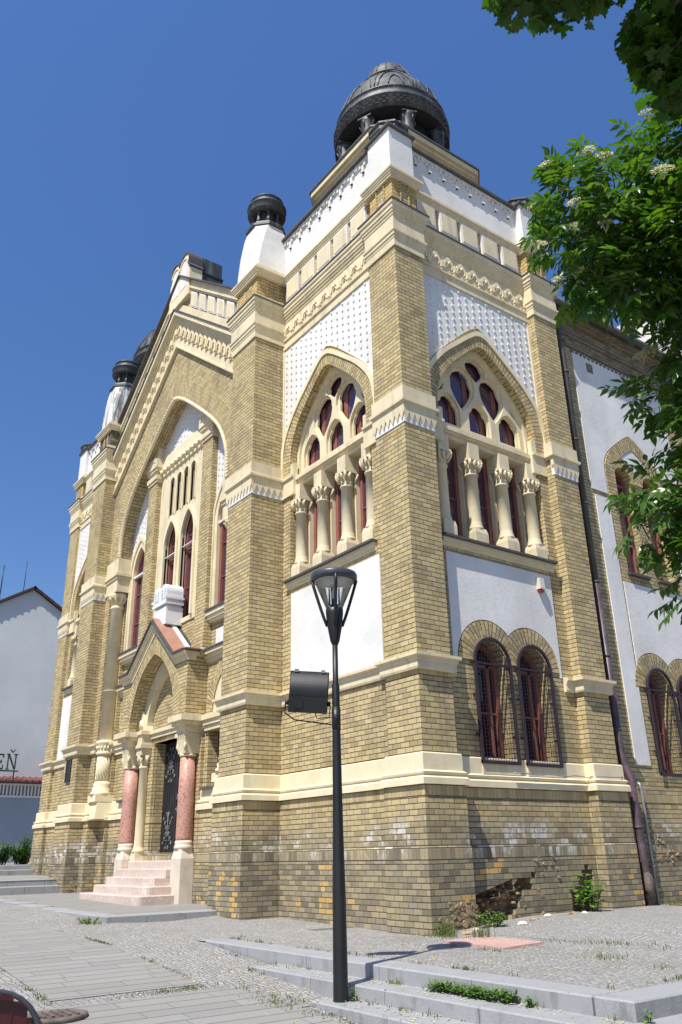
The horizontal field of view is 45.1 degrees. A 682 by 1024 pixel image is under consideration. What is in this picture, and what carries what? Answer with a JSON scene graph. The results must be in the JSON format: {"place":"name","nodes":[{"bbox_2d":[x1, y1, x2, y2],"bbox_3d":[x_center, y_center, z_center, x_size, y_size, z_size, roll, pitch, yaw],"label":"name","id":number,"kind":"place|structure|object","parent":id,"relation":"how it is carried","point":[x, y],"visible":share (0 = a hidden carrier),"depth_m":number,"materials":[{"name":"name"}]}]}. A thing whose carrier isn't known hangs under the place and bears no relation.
{"place":"outdoors","nodes":[
{"label":"outdoors","id":0,"kind":"place"},
{"bbox_2d":[0,863,28,864],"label":"slab platform","id":1,"kind":"structure","parent":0,"point":[14,864],"depth_m":26.70,"materials":[{"name":"grey stone"}]},
{"bbox_2d":[0,841,15,864],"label":"bush","id":2,"kind":"object","parent":1,"relation":"on","point":[5,855],"visible":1,"depth_m":25.12,"materials":[{"name":"green plant"}]},
{"bbox_2d":[7,832,32,864],"bbox_3d":[-10.033,10.602,25.868,1.090,0.944,1.129,15,-27,-33],"label":"bush","id":3,"kind":"object","parent":1,"relation":"on","point":[23,854],"visible":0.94,"depth_m":25.71,"materials":[{"name":"green plant"}]},
{"bbox_2d":[0,770,42,862],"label":"annex wall","id":4,"kind":"structure","parent":1,"relation":"on","point":[19,802],"depth_m":36.60,"materials":[{"name":"white paint"}]},
{"bbox_2d":[5,749,17,769],"bbox_3d":[-14.783,11.127,36.873,0.470,0.880,0.080,15,-27,-33],"label":"roof letter","id":5,"kind":"object","parent":4,"relation":"on","point":[14,765],"visible":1,"depth_m":36.82,"materials":[{"name":"grey metal"}]},
{"bbox_2d":[0,562,61,777],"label":"gabled house","id":6,"kind":"structure","parent":1,"relation":"on","point":[29,620],"depth_m":39.67,"materials":[{"name":"paint"}]},
{"bbox_2d":[0,875,48,880],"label":"slab platform","id":7,"kind":"structure","parent":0,"point":[21,877],"depth_m":21.52,"materials":[{"name":"grey stone"}]},
{"bbox_2d":[0,893,206,914],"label":"slab platform","id":8,"kind":"structure","parent":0,"point":[72,901],"depth_m":15.59,"materials":[{"name":"grey stone"}]},
{"bbox_2d":[0,903,355,1023],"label":"cobbled pavement","id":9,"kind":"structure","parent":0,"point":[195,955],"depth_m":9.43,"materials":[{"name":"stone"}]},
{"bbox_2d":[0,865,59,903],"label":"granite steps","id":10,"kind":"structure","parent":9,"relation":"on","point":[24,887],"depth_m":19.65,"materials":[{"name":"grey stone"}]},
{"bbox_2d":[74,916,98,923],"bbox_3d":[-3.930,6.294,12.638,0.326,0.108,0.365,-13,-25,27],"label":"weed clump","id":11,"kind":"object","parent":9,"relation":"on","point":[85,919],"visible":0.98,"depth_m":12.65,"materials":[{"name":"green plant"}]},
{"bbox_2d":[0,915,197,1000],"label":"slab walkway","id":12,"kind":"structure","parent":9,"relation":"in","point":[53,965],"depth_m":8.89,"materials":[{"name":"grey stone"}]},
{"bbox_2d":[28,988,341,1023],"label":"slab walkway","id":13,"kind":"structure","parent":9,"relation":"in","point":[219,1006],"depth_m":7.25,"materials":[{"name":"grey stone"}]},
{"bbox_2d":[0,989,41,1023],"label":"chair","id":14,"kind":"object","parent":13,"relation":"on","point":[12,1011],"visible":1,"depth_m":4.02,"materials":[{"name":"metal"}]},
{"bbox_2d":[27,1008,87,1023],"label":"manhole cover","id":15,"kind":"object","parent":13,"relation":"on","point":[63,1016],"visible":0.81,"depth_m":6.86,"materials":[{"name":"metal"}]},
{"bbox_2d":[310,567,357,1002],"bbox_3d":[-0.040,2.605,8.263,0.510,4.255,0.510,15,-27,-33],"label":"street lamp","id":16,"kind":"object","parent":9,"relation":"on","point":[333,578],"visible":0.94,"depth_m":8.22,"materials":[{"name":"black metal"}]},
{"bbox_2d":[284,669,340,728],"bbox_3d":[-0.301,1.954,8.588,0.586,0.646,0.214,-1,-23,-1],"label":"floodlight","id":17,"kind":"object","parent":16,"relation":"attached to","point":[308,691],"visible":1,"depth_m":8.51,"materials":[{"name":"black paint"}]},
{"bbox_2d":[1,898,681,1023],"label":"grass tufts","id":18,"kind":"object","parent":9,"relation":"on","point":[451,932],"visible":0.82,"depth_m":8.45,"materials":[{"name":"green plant"}]},
{"bbox_2d":[116,932,670,1023],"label":"fallen petals","id":19,"kind":"object","parent":9,"relation":"on","point":[395,984],"visible":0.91,"depth_m":7.90,"materials":[{"name":"plant"}]},
{"bbox_2d":[122,916,355,940],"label":"cobbled pavement","id":20,"kind":"structure","parent":0,"point":[203,928],"depth_m":12.20,"materials":[{"name":"stone"}]},
{"bbox_2d":[0,0,681,606],"label":"sky","id":21,"kind":"structure","parent":0,"point":[137,136],"materials":[{"name":"blue"}]},
{"bbox_2d":[233,926,681,994],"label":"cobbled terrace","id":22,"kind":"structure","parent":0,"point":[557,969],"depth_m":8.33,"materials":[{"name":"stone"}]},
{"bbox_2d":[432,921,450,932],"bbox_3d":[1.295,5.332,10.500,0.254,0.171,0.151,-2,-23,3],"label":"weed clump","id":23,"kind":"object","parent":22,"relation":"on","point":[441,928],"visible":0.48,"depth_m":10.51,"materials":[{"name":"green plant"}]},
{"bbox_2d":[460,930,473,934],"bbox_3d":[1.596,5.343,10.428,0.154,0.055,0.198,15,-27,-33],"label":"masonry chunk","id":24,"kind":"object","parent":22,"relation":"on","point":[467,932],"visible":0.84,"depth_m":10.38,"materials":[{"name":"stone"}]},
{"bbox_2d":[444,936,544,949],"bbox_3d":[1.762,4.994,9.490,0.621,0.074,1.043,12,-26,-29],"label":"marble slab","id":25,"kind":"object","parent":22,"relation":"on","point":[496,942],"depth_m":9.38,"materials":[{"name":"pink stone"}]},
{"bbox_2d":[455,903,681,952],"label":"cobbled terrace","id":26,"kind":"structure","parent":0,"point":[661,925],"depth_m":10.24,"materials":[{"name":"stone"}]},
{"bbox_2d":[476,909,508,927],"bbox_3d":[1.989,5.404,10.902,0.446,0.225,0.353,1,-23,-6],"label":"weed clump","id":27,"kind":"object","parent":26,"relation":"on","point":[494,922],"visible":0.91,"depth_m":10.86,"materials":[{"name":"green plant"}]},
{"bbox_2d":[517,921,528,924],"bbox_3d":[2.412,5.458,10.897,0.150,0.051,0.173,-7,-23,14],"label":"masonry chunk","id":28,"kind":"object","parent":26,"relation":"on","point":[522,923],"visible":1,"depth_m":10.86,"materials":[{"name":"stone"}]},
{"bbox_2d":[573,873,606,911],"bbox_3d":[3.709,5.703,12.295,0.527,0.535,0.574,15,-27,-33],"label":"sapling","id":29,"kind":"object","parent":26,"relation":"on","point":[585,899],"visible":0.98,"depth_m":12.28,"materials":[{"name":"green plant"}]},
{"bbox_3d":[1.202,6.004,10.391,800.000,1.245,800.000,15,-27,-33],"label":"ground","id":30,"kind":"structure","parent":0,"visible":0},
{"bbox_2d":[0,897,216,922],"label":"granite kerb","id":31,"kind":"structure","parent":30,"relation":"on","point":[148,917],"depth_m":13.31,"materials":[{"name":"grey stone"}]},
{"bbox_2d":[29,62,681,935],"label":"synagogue","id":32,"kind":"structure","parent":30,"relation":"on","point":[357,368],"depth_m":15.60,"materials":[{"name":"brick"}]},
{"bbox_2d":[64,759,71,782],"bbox_3d":[-7.030,6.680,21.165,0.050,0.570,0.340,15,-27,-33],"label":"wall plaque","id":33,"kind":"object","parent":32,"relation":"attached to","point":[68,771],"depth_m":21.14,"materials":[{"name":"black paint"}]},
{"bbox_2d":[61,606,80,695],"bbox_3d":[-7.491,3.222,24.956,0.680,4.310,2.760,15,-27,-33],"label":"tower window","id":34,"kind":"structure","parent":32,"relation":"in","point":[69,688],"depth_m":25.24,"materials":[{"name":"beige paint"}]},
{"bbox_2d":[123,536,145,650],"bbox_3d":[-5.353,2.157,21.824,0.180,3.220,1.200,15,-27,-33],"label":"lancet window","id":35,"kind":"structure","parent":32,"relation":"in","point":[135,586],"depth_m":22.06,"materials":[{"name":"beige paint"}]},
{"bbox_2d":[160,741,179,852],"bbox_3d":[-3.624,6.262,18.150,0.132,2.350,1.520,15,-27,-33],"label":"door","id":36,"kind":"structure","parent":32,"relation":"in","point":[172,758],"depth_m":18.38,"materials":[{"name":"grey metal"}]},
{"bbox_2d":[153,429,202,622],"bbox_3d":[-3.967,0.455,20.399,0.324,4.910,2.720,15,-27,-33],"label":"middle window","id":37,"kind":"structure","parent":32,"relation":"in","point":[181,471],"depth_m":20.61,"materials":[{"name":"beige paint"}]},
{"bbox_2d":[209,477,226,607],"bbox_3d":[-2.523,0.595,18.221,0.180,3.220,1.200,15,-27,-33],"label":"lancet window","id":38,"kind":"structure","parent":32,"relation":"in","point":[219,532],"depth_m":18.39,"materials":[{"name":"beige paint"}]},
{"bbox_2d":[282,367,376,590],"bbox_3d":[-0.071,-0.874,15.511,0.680,4.310,2.760,15,-27,-33],"label":"tower window","id":39,"kind":"structure","parent":32,"relation":"in","point":[333,507],"depth_m":15.45,"materials":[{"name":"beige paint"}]},
{"bbox_2d":[470,637,521,765],"bbox_3d":[2.339,2.981,12.967,0.850,1.965,0.347,15,-27,-33],"label":"window grille","id":40,"kind":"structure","parent":32,"relation":"in","point":[484,664],"depth_m":12.99,"materials":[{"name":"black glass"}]},
{"bbox_2d":[436,352,557,572],"bbox_3d":[2.571,-1.101,15.099,2.760,4.310,0.680,15,-27,-33],"label":"tower window","id":41,"kind":"structure","parent":32,"relation":"in","point":[488,486],"depth_m":15.02,"materials":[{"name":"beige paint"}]},
{"bbox_2d":[514,645,563,767],"bbox_3d":[3.134,3.187,13.502,0.850,1.965,0.347,15,-27,-33],"label":"window grille","id":42,"kind":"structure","parent":32,"relation":"in","point":[533,736],"depth_m":13.52,"materials":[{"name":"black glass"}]},
{"bbox_2d":[536,577,545,592],"bbox_3d":[3.510,1.294,14.430,0.125,0.260,0.107,15,-27,-33],"label":"alarm box","id":43,"kind":"object","parent":32,"relation":"attached to","point":[540,585],"visible":1,"depth_m":14.40,"materials":[{"name":"beige plastic"}]},
{"bbox_2d":[513,772,681,779],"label":"wall cable","id":44,"kind":"object","parent":32,"relation":"on","point":[592,776],"depth_m":13.38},
{"bbox_2d":[556,305,655,905],"bbox_3d":[4.799,0.971,15.485,0.209,11.700,0.414,15,-27,-33],"label":"downpipe","id":45,"kind":"object","parent":32,"relation":"attached to","point":[648,883],"visible":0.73,"depth_m":14.84,"materials":[{"name":"metal"}]},
{"bbox_2d":[615,472,651,579],"bbox_3d":[5.919,0.227,17.031,0.680,2.420,0.300,15,-27,-33],"label":"hall window","id":46,"kind":"structure","parent":32,"relation":"in","point":[631,563],"depth_m":17.10,"materials":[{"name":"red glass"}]},
{"bbox_2d":[637,781,659,904],"bbox_3d":[5.192,5.617,13.884,0.090,2.018,0.116,15,-27,-33],"label":"conduit pipe","id":47,"kind":"object","parent":32,"relation":"attached to","point":[652,865],"visible":0.83,"depth_m":13.85,"materials":[{"name":"metal"}]},
{"bbox_2d":[642,482,679,587],"bbox_3d":[6.714,0.434,17.566,0.680,2.420,0.300,15,-27,-33],"label":"hall window","id":48,"kind":"structure","parent":32,"relation":"in","point":[664,581],"depth_m":17.66,"materials":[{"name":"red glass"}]},
{"bbox_2d":[644,668,681,776],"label":"window grille","id":49,"kind":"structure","parent":32,"relation":"in","point":[664,760],"depth_m":15.49,"materials":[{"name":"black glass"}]},
{"bbox_2d":[675,675,681,723],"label":"window grille","id":50,"kind":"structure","parent":32,"relation":"in","point":[679,684],"depth_m":15.97,"materials":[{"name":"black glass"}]},
{"bbox_2d":[311,998,473,1023],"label":"granite steps","id":51,"kind":"structure","parent":30,"relation":"on","point":[371,1013],"depth_m":6.97,"materials":[{"name":"grey stone"}]},
{"bbox_2d":[348,987,355,1001],"bbox_3d":[0.100,4.415,7.507,0.103,0.130,0.089,-3,-23,4],"label":"weed clump","id":52,"kind":"object","parent":51,"relation":"on","point":[353,996],"visible":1,"depth_m":7.49,"materials":[{"name":"green plant"}]},
{"bbox_2d":[202,938,681,1022],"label":"granite steps","id":53,"kind":"structure","parent":30,"relation":"on","point":[661,1001],"depth_m":6.76,"materials":[{"name":"grey stone"}]},
{"bbox_2d":[251,964,681,1023],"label":"granite steps","id":54,"kind":"structure","parent":30,"relation":"on","point":[468,1009],"depth_m":6.81,"materials":[{"name":"grey stone"}]},
{"bbox_2d":[425,978,519,1004],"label":"step weeds","id":55,"kind":"object","parent":54,"relation":"on","point":[473,992],"visible":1,"depth_m":6.79,"materials":[{"name":"green plant"}]},
{"bbox_2d":[524,996,536,1007],"bbox_3d":[1.448,3.793,6.347,0.104,0.091,0.127,-19,-28,36],"label":"weed clump","id":56,"kind":"object","parent":54,"relation":"on","point":[529,1003],"visible":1,"depth_m":6.34,"materials":[{"name":"green plant"}]},
{"bbox_2d":[639,1009,653,1023],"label":"weed clump","id":57,"kind":"object","parent":54,"relation":"on","point":[647,1017],"visible":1,"depth_m":5.67,"materials":[{"name":"green plant"}]},
{"bbox_2d":[481,0,681,125],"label":"maple tree","id":58,"kind":"object","parent":30,"relation":"on","point":[648,50],"visible":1,"depth_m":3.73,"materials":[{"name":"green plant"}]},
{"bbox_2d":[513,78,681,629],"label":"elder tree","id":59,"kind":"object","parent":30,"relation":"on","point":[626,259],"visible":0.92,"depth_m":4.77,"materials":[{"name":"green plant"}]}
]}

